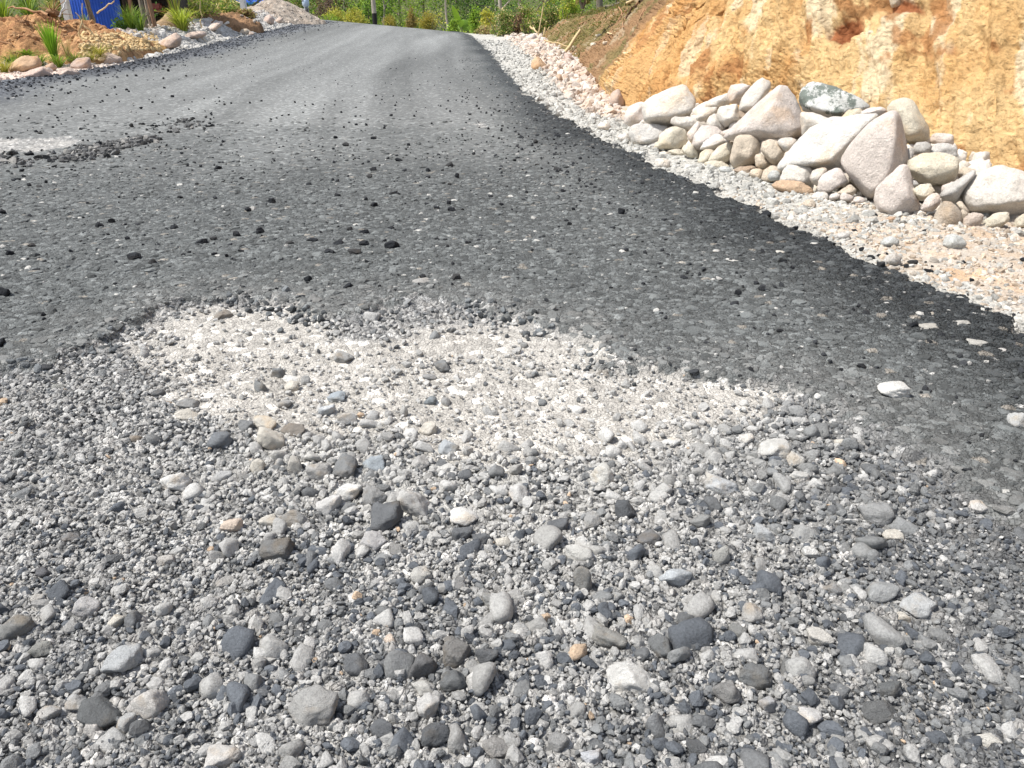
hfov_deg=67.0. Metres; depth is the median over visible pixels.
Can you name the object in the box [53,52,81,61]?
grass clump
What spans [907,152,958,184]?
rock
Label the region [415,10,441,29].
shrub
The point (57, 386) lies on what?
stone
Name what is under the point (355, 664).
stone
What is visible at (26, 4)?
shrub
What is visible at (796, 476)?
stone
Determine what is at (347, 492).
stone
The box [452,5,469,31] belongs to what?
banana plant
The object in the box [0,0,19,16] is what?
grass clump
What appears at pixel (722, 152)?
rock
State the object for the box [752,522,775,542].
stone
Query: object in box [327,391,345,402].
stone
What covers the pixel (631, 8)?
root
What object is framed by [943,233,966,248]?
rock
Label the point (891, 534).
stone
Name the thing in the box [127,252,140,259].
asphalt crumb
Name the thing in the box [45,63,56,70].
rock
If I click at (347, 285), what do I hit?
asphalt crumb
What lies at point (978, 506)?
stone
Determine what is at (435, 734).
stone
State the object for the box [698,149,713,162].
rock
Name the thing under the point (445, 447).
stone
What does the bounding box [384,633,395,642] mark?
stone
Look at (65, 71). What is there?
rock
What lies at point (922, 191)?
rock
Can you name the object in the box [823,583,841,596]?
stone
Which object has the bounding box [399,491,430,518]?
stone
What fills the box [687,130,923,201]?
rubble
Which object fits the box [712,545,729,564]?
stone
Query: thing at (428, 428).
stone
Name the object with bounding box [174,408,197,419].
stone
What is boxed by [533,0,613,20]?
tree
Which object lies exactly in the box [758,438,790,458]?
stone
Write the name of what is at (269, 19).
rock
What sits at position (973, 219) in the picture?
rock
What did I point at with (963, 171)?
rock
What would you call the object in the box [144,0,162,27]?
tree
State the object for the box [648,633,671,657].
stone
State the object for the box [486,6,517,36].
shrub
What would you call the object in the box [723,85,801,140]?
rock
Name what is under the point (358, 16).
shrub
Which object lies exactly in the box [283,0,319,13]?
tree
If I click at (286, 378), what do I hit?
stone
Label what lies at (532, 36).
rock
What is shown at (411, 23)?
shrub
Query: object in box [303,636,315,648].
stone
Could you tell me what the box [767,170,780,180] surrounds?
rock
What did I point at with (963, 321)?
stone
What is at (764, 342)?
asphalt aggregate
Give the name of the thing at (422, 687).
stone
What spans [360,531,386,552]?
stone
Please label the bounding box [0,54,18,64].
grass clump
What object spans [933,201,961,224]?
rock
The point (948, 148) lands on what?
rock
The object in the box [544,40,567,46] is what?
dry stick
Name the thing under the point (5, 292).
asphalt crumb
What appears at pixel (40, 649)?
stone
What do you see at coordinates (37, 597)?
stone
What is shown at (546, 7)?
shrub
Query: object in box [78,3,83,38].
dry root
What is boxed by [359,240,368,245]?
asphalt crumb
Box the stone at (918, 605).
[899,592,937,618]
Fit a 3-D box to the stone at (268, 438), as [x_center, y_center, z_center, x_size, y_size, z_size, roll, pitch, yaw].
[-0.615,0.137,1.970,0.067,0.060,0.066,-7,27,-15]
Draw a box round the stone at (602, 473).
[590,462,614,485]
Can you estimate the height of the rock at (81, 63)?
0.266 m
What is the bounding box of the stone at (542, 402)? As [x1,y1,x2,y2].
[538,399,546,405]
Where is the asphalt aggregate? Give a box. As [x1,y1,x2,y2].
[0,116,1023,515]
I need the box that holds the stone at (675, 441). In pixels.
[668,437,680,444]
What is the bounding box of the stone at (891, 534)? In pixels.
[881,529,903,542]
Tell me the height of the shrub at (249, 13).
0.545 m
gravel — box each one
[0,288,1023,767]
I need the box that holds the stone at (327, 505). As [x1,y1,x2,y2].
[315,495,341,515]
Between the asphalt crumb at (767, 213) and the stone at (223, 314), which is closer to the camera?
the stone at (223, 314)
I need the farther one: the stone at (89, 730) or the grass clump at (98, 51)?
the grass clump at (98, 51)
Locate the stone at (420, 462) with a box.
[411,455,429,470]
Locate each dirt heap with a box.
[156,11,190,28]
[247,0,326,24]
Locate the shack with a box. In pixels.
[69,0,189,28]
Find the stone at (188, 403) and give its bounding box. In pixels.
[175,398,199,407]
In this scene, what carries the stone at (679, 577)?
on the road
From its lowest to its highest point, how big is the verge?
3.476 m
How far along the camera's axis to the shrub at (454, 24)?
41.65 m
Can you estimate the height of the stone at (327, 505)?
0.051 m
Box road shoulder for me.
[466,33,1023,332]
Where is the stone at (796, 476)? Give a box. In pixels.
[789,471,809,482]
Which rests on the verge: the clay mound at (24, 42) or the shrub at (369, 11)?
the clay mound at (24, 42)
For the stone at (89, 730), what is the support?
on the road
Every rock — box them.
[8,55,41,71]
[19,67,53,76]
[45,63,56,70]
[57,67,79,74]
[70,57,91,68]
[104,52,121,63]
[158,33,181,48]
[185,31,206,38]
[208,21,222,30]
[239,29,249,34]
[264,14,273,24]
[275,17,282,22]
[525,34,536,38]
[531,57,545,69]
[564,53,573,59]
[597,122,610,129]
[608,89,623,105]
[617,133,629,141]
[624,102,643,126]
[629,123,667,144]
[642,84,695,125]
[653,126,687,149]
[654,158,670,167]
[668,149,684,154]
[670,116,696,129]
[681,144,698,158]
[687,122,699,141]
[692,125,721,150]
[696,107,716,121]
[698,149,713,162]
[700,134,729,149]
[704,160,728,166]
[705,93,729,108]
[706,114,725,130]
[708,142,732,162]
[717,104,739,126]
[719,166,732,172]
[720,129,728,136]
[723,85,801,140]
[727,83,749,104]
[730,134,759,167]
[734,166,755,172]
[739,77,770,112]
[739,111,745,118]
[749,168,762,178]
[755,153,770,169]
[760,139,784,164]
[761,165,781,181]
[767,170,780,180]
[772,180,813,193]
[777,113,878,170]
[777,137,795,151]
[779,164,812,185]
[799,82,869,117]
[800,112,826,134]
[802,199,815,206]
[810,167,826,185]
[811,191,828,199]
[817,168,847,193]
[829,193,839,199]
[834,233,849,238]
[837,184,855,194]
[840,193,852,201]
[841,110,907,199]
[842,108,862,116]
[853,196,864,202]
[861,107,886,116]
[874,164,919,214]
[880,236,898,246]
[883,252,900,264]
[887,97,929,143]
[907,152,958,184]
[908,148,913,159]
[912,180,918,187]
[913,142,931,154]
[913,183,934,199]
[920,193,940,211]
[929,143,957,156]
[930,133,953,144]
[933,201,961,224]
[940,170,975,201]
[941,182,952,191]
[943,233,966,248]
[956,201,968,212]
[958,166,974,177]
[961,165,1023,215]
[961,209,967,218]
[961,212,983,225]
[983,212,1009,227]
[1013,214,1023,227]
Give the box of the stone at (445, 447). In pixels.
[438,439,458,454]
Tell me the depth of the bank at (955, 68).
6.66 m
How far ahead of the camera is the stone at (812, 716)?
1.20 m
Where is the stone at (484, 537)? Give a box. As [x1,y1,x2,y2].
[471,533,491,544]
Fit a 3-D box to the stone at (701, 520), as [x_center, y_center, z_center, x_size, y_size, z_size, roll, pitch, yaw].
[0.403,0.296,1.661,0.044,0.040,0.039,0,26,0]
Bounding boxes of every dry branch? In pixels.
[7,6,49,15]
[97,0,114,13]
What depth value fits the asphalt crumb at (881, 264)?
3.27 m
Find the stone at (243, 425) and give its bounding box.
[238,420,253,431]
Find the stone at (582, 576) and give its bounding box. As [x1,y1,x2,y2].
[573,566,591,591]
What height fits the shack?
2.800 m
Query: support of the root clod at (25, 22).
on the clay mound at (24, 42)
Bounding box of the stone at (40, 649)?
[27,640,54,657]
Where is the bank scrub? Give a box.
[544,0,634,56]
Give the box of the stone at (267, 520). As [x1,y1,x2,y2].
[259,513,275,526]
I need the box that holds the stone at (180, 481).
[160,472,191,490]
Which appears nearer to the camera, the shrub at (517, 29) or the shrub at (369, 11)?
the shrub at (517, 29)
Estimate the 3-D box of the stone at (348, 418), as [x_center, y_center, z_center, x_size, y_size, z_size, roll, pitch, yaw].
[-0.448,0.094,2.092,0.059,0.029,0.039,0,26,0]
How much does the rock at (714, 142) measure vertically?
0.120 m
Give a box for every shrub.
[15,0,40,15]
[42,0,63,21]
[110,13,136,29]
[187,0,225,18]
[212,0,236,12]
[216,0,239,12]
[236,7,256,18]
[312,0,336,19]
[319,13,341,20]
[322,3,344,21]
[342,5,369,23]
[358,0,378,24]
[382,13,400,26]
[404,1,418,27]
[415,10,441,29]
[446,18,459,31]
[467,4,481,33]
[473,22,495,34]
[479,5,494,33]
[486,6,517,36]
[508,10,522,33]
[513,1,536,33]
[527,16,546,33]
[535,0,556,31]
[538,1,564,27]
[555,0,583,21]
[575,0,595,8]
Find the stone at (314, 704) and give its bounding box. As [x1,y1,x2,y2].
[288,684,338,728]
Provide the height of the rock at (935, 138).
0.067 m
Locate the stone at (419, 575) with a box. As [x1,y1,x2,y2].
[410,566,431,585]
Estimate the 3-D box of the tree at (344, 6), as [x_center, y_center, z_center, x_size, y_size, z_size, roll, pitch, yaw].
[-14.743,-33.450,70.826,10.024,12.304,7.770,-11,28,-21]
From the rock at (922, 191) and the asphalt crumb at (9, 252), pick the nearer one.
the asphalt crumb at (9, 252)
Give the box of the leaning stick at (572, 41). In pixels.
[564,29,580,52]
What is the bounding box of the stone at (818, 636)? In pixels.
[806,626,833,645]
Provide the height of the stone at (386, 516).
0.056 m
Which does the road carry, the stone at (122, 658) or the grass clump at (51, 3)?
the stone at (122, 658)
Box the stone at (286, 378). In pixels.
[282,375,297,381]
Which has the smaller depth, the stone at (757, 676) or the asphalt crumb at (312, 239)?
the stone at (757, 676)
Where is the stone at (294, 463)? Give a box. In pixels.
[287,455,302,471]
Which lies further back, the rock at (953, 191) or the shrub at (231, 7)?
the shrub at (231, 7)
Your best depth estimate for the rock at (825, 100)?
5.18 m
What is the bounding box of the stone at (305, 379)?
[300,375,310,384]
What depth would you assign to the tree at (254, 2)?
50.34 m
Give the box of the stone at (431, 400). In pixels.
[424,395,436,404]
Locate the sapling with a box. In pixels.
[84,0,102,22]
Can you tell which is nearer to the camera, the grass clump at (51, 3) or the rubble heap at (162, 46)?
the rubble heap at (162, 46)
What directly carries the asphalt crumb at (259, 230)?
on the road
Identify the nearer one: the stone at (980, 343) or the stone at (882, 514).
the stone at (882, 514)
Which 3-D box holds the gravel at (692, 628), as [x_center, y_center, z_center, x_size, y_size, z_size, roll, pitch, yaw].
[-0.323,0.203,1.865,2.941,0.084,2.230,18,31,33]
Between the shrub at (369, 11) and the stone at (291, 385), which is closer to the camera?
the stone at (291, 385)
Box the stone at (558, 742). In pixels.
[547,731,569,752]
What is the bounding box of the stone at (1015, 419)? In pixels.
[1006,412,1023,426]
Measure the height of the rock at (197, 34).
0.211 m
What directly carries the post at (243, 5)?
on the verge
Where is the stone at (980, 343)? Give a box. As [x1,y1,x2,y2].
[966,338,987,346]
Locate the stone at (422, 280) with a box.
[412,277,428,282]
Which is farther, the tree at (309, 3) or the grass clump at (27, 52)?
the tree at (309, 3)
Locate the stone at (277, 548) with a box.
[259,537,294,560]
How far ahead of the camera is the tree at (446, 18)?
48.42 m
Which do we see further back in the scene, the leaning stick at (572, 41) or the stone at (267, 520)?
the leaning stick at (572, 41)
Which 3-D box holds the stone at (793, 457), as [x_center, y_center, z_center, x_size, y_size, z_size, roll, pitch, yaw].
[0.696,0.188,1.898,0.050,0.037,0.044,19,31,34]
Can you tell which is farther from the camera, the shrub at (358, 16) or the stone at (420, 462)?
the shrub at (358, 16)
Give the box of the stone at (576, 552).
[565,544,592,560]
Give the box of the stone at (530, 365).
[526,361,534,368]
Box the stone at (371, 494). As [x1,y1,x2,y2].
[362,483,386,504]
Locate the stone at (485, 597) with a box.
[482,592,492,607]
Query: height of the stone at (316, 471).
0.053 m
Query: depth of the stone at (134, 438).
1.99 m
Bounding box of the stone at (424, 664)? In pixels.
[407,652,436,678]
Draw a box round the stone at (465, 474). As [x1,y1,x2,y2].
[457,469,472,481]
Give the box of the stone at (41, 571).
[35,566,51,577]
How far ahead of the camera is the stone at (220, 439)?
1.95 m
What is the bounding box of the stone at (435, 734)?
[420,722,449,746]
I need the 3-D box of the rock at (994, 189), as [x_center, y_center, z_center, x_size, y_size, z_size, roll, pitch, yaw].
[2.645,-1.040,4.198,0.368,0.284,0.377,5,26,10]
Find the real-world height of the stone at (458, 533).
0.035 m
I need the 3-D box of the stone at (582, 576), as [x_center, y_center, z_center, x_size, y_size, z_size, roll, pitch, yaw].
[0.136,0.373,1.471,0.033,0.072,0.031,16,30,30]
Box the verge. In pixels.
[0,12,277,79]
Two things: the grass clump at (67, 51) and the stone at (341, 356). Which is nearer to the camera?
the stone at (341, 356)
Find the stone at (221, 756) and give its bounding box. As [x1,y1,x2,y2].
[204,744,241,767]
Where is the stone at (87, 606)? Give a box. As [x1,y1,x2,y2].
[72,596,100,616]
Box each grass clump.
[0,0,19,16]
[0,50,39,58]
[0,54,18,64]
[0,57,23,72]
[6,49,43,55]
[9,0,48,14]
[21,53,49,65]
[34,18,60,59]
[38,54,78,67]
[39,0,60,18]
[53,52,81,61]
[56,34,76,61]
[76,49,107,60]
[81,43,113,56]
[110,4,146,28]
[125,9,150,30]
[156,6,203,31]
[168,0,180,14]
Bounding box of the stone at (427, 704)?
[416,691,439,719]
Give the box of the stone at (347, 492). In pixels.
[333,483,362,501]
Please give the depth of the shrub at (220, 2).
32.19 m
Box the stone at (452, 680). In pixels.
[439,670,466,691]
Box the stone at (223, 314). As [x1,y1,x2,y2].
[213,309,233,319]
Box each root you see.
[75,12,93,34]
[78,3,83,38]
[622,6,632,27]
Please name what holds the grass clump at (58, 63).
on the verge
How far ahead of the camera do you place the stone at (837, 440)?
1.98 m
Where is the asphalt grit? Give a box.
[0,21,1023,470]
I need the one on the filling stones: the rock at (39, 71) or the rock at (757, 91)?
the rock at (757, 91)
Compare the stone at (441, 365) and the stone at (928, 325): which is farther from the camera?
the stone at (928, 325)
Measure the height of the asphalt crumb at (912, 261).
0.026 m
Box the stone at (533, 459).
[526,456,537,463]
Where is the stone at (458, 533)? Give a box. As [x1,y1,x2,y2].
[452,526,472,540]
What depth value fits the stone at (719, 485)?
1.78 m
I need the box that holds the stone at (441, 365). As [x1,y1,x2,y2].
[433,359,450,371]
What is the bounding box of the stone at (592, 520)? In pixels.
[584,511,601,529]
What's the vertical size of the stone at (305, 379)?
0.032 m
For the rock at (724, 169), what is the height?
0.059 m
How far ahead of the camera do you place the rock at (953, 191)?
4.19 m
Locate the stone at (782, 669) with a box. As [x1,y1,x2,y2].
[779,658,788,674]
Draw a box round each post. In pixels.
[60,0,72,19]
[239,0,246,9]
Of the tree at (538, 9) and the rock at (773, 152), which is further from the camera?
the tree at (538, 9)
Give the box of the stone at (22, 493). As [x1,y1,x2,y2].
[10,487,31,500]
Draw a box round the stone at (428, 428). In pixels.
[418,421,436,434]
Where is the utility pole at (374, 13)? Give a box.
[371,0,377,24]
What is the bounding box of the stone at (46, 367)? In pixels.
[41,364,52,369]
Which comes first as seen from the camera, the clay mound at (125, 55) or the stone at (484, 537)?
the stone at (484, 537)
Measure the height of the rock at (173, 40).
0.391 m
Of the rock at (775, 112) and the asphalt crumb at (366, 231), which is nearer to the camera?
the asphalt crumb at (366, 231)
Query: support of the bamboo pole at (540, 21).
on the road shoulder
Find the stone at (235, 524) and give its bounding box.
[219,518,242,531]
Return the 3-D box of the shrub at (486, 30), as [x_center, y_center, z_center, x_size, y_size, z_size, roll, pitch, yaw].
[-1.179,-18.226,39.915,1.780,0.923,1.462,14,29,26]
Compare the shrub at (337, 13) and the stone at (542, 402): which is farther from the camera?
the shrub at (337, 13)
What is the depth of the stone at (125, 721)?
1.18 m
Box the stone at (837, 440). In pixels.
[833,439,842,445]
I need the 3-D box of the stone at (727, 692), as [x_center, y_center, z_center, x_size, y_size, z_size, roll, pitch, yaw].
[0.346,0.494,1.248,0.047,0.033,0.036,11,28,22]
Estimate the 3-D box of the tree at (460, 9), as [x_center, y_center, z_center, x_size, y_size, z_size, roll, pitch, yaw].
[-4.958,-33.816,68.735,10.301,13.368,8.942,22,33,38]
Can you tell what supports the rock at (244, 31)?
on the verge
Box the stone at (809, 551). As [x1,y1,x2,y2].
[801,546,819,557]
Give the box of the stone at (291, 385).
[285,380,298,391]
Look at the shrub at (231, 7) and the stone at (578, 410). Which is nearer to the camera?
the stone at (578, 410)
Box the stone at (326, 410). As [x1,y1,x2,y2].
[318,404,335,415]
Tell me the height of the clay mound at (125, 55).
0.695 m
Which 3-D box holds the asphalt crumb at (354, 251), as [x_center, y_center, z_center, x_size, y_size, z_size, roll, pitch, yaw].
[-0.708,-0.594,3.478,0.063,0.027,0.052,0,26,0]
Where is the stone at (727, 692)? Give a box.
[712,680,740,703]
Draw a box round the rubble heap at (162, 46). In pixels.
[125,34,166,53]
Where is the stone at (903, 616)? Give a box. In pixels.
[897,611,911,622]
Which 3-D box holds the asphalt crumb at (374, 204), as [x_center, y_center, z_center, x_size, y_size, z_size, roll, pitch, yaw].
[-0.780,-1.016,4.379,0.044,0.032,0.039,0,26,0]
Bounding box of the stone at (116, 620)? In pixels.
[107,614,124,627]
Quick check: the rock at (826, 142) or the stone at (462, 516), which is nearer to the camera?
the stone at (462, 516)
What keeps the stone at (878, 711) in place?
on the road
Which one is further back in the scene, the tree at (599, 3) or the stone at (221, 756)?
the tree at (599, 3)
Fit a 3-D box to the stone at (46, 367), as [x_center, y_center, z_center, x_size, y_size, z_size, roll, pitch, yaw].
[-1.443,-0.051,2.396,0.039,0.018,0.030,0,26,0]
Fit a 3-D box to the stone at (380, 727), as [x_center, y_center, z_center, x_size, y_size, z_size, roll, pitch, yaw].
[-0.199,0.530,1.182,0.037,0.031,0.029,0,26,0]
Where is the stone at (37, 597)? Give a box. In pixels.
[30,594,45,600]
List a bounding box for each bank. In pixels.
[192,11,263,32]
[542,0,1023,170]
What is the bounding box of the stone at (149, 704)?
[126,689,170,718]
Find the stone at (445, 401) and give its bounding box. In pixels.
[441,397,450,406]
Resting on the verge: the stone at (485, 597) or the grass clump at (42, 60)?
the grass clump at (42, 60)
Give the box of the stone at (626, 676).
[606,660,651,692]
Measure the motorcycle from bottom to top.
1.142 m
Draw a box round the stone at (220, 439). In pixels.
[207,430,231,450]
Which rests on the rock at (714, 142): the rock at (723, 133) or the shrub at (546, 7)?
the rock at (723, 133)
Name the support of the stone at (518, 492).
on the road
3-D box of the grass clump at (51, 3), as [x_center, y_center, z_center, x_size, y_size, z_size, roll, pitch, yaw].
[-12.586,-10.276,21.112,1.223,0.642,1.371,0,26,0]
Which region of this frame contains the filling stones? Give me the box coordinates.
[639,101,1019,228]
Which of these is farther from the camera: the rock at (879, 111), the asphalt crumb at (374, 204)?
the rock at (879, 111)
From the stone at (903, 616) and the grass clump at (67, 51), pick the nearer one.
the stone at (903, 616)
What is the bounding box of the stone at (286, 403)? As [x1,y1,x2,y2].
[277,399,291,408]
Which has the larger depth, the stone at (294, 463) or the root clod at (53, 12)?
the root clod at (53, 12)
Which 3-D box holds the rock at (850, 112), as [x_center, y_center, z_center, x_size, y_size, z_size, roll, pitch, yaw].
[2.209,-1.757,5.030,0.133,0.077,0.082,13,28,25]
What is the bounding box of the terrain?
[0,0,615,32]
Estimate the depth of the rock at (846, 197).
4.47 m
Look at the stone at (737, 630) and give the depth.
1.36 m
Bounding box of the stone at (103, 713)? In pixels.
[76,697,122,729]
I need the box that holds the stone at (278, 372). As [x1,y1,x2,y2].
[271,368,284,377]
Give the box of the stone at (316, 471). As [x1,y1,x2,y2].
[305,463,330,479]
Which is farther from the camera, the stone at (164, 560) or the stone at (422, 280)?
the stone at (422, 280)
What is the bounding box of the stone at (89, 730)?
[84,724,102,738]
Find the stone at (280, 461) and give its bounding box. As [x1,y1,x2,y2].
[275,458,283,465]
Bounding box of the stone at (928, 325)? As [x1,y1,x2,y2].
[918,323,938,328]
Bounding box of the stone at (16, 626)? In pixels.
[0,614,36,640]
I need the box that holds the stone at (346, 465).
[332,453,357,478]
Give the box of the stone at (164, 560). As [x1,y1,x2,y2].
[156,554,174,565]
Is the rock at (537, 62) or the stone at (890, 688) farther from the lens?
the rock at (537, 62)
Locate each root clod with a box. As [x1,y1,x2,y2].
[12,14,29,25]
[40,0,70,26]
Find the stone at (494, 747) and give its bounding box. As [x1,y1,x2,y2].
[482,737,508,757]
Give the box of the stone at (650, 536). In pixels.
[637,529,660,545]
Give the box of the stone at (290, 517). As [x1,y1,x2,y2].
[278,509,307,526]
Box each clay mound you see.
[0,12,156,62]
[40,30,145,63]
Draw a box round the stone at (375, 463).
[362,454,384,470]
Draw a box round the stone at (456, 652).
[442,635,471,667]
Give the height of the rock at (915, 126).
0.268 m
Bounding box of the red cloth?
[144,3,164,10]
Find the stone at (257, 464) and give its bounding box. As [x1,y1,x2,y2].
[250,458,264,471]
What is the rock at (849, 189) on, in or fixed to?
on the filling stones
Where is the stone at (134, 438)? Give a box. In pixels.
[129,435,142,442]
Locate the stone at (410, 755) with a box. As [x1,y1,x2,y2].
[404,749,417,762]
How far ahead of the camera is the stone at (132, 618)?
1.38 m
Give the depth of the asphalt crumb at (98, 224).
3.94 m
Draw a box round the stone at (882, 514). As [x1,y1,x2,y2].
[857,502,894,526]
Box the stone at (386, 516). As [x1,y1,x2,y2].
[370,501,403,531]
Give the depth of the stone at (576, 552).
1.55 m
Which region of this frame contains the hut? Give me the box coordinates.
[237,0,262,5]
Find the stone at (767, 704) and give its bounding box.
[758,695,775,712]
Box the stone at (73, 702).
[65,694,86,709]
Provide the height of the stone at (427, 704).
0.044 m
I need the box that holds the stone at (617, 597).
[612,592,623,603]
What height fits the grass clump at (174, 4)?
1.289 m
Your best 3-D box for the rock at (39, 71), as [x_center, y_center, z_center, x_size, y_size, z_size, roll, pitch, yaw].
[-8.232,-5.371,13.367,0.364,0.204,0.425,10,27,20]
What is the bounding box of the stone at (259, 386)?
[254,380,266,391]
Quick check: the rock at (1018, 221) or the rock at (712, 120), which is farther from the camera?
the rock at (712, 120)
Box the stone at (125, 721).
[116,712,135,733]
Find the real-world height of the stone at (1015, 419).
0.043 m
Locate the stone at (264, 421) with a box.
[254,415,275,429]
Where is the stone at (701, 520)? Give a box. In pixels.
[690,514,710,527]
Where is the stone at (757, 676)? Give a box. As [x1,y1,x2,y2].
[739,662,772,689]
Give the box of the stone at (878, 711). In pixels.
[859,700,896,724]
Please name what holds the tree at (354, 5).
on the terrain
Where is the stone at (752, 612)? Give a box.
[741,602,763,623]
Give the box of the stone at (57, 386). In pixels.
[51,384,66,388]
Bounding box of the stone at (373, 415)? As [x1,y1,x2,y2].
[366,410,379,419]
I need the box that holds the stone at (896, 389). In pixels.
[877,381,910,397]
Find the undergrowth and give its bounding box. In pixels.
[297,0,550,32]
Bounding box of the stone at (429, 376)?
[422,374,436,379]
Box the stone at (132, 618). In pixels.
[124,610,141,629]
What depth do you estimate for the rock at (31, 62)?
14.54 m
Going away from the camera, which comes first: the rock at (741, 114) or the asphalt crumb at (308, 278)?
the asphalt crumb at (308, 278)
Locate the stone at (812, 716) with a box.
[798,706,822,724]
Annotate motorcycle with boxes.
[302,0,308,11]
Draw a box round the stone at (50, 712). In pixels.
[36,705,61,720]
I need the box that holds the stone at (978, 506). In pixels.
[968,500,988,513]
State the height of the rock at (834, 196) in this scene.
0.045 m
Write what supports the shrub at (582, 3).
on the bank at (955, 68)
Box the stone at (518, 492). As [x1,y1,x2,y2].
[508,482,528,502]
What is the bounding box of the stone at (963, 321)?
[956,320,970,324]
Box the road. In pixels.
[0,20,1023,767]
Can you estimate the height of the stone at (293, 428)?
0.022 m
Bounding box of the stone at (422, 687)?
[411,680,435,696]
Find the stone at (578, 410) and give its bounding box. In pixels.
[571,406,584,413]
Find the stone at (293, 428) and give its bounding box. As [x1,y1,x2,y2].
[280,423,304,435]
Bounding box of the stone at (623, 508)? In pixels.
[615,499,635,518]
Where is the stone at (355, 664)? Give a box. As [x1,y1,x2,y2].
[343,653,368,675]
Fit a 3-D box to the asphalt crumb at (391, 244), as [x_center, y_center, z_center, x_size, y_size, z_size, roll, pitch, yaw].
[-0.555,-0.645,3.581,0.069,0.042,0.054,0,26,0]
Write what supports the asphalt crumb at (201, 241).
on the road
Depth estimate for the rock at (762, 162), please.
5.17 m
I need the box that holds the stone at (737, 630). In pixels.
[728,623,746,637]
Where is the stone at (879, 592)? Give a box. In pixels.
[865,581,899,602]
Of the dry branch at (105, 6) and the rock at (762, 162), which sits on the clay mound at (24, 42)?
the dry branch at (105, 6)
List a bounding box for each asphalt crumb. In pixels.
[0,287,9,296]
[0,337,6,346]
[5,250,14,254]
[95,222,103,227]
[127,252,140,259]
[195,239,207,243]
[233,231,240,235]
[256,227,264,233]
[268,198,275,202]
[303,275,311,281]
[306,237,317,241]
[333,239,343,244]
[343,282,352,287]
[347,248,360,253]
[359,229,368,233]
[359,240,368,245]
[370,202,377,206]
[384,240,399,248]
[452,273,460,279]
[618,208,624,213]
[761,210,770,217]
[876,261,884,266]
[907,260,917,263]
[909,321,918,327]
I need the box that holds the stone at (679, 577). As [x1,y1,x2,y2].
[658,569,692,585]
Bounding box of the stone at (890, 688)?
[877,680,901,698]
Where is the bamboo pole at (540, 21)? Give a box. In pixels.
[537,6,543,35]
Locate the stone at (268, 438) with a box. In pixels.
[257,427,284,449]
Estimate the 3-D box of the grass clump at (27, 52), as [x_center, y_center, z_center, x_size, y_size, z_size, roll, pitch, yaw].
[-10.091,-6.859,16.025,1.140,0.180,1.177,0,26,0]
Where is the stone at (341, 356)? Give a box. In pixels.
[334,350,353,362]
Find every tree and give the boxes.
[138,0,147,27]
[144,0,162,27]
[147,0,156,26]
[219,0,315,11]
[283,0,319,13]
[286,0,343,15]
[290,0,357,19]
[309,0,393,20]
[333,0,396,23]
[338,0,443,28]
[376,0,405,25]
[391,0,473,32]
[428,0,497,33]
[429,0,448,30]
[432,0,510,32]
[449,0,533,33]
[478,0,565,33]
[488,0,524,28]
[492,0,562,33]
[523,0,556,33]
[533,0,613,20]
[551,0,626,18]
[556,0,620,18]
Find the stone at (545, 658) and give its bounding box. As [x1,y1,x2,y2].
[535,650,552,670]
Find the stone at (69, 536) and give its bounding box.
[60,532,79,543]
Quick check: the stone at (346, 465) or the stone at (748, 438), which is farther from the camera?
the stone at (748, 438)
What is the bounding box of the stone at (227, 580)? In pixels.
[216,575,234,587]
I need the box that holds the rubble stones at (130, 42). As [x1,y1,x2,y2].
[6,3,318,61]
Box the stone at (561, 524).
[547,517,568,530]
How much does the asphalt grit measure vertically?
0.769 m
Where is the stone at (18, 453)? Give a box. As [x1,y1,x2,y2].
[12,449,24,457]
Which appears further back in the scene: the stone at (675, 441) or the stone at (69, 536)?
the stone at (675, 441)
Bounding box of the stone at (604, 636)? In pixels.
[592,623,627,648]
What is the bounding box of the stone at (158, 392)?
[151,389,165,396]
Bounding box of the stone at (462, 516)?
[450,506,478,525]
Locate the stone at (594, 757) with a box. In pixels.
[580,748,601,766]
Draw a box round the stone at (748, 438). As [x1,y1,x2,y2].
[739,433,754,443]
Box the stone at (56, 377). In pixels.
[52,375,64,380]
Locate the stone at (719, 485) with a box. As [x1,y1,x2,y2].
[705,472,737,495]
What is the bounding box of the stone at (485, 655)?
[474,648,497,663]
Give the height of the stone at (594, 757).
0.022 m
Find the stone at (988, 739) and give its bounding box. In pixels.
[977,733,1002,747]
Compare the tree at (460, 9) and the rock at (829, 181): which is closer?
the rock at (829, 181)
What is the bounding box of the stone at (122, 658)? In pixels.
[100,643,142,672]
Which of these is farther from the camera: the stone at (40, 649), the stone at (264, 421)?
the stone at (264, 421)
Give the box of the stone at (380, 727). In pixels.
[370,718,393,737]
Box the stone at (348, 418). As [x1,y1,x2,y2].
[334,412,356,424]
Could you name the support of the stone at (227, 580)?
on the road
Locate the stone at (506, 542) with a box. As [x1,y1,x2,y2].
[495,537,511,548]
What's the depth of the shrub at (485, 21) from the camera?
41.47 m
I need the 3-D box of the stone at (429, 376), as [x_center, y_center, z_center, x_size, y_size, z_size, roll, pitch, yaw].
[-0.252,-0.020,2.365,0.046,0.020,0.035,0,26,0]
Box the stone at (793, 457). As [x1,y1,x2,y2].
[786,450,804,465]
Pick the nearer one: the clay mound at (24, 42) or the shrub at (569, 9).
the clay mound at (24, 42)
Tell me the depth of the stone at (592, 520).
1.67 m
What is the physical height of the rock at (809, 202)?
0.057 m
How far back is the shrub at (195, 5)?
25.84 m
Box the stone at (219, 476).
[210,470,232,482]
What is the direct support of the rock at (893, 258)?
on the road shoulder
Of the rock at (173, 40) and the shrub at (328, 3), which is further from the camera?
the shrub at (328, 3)

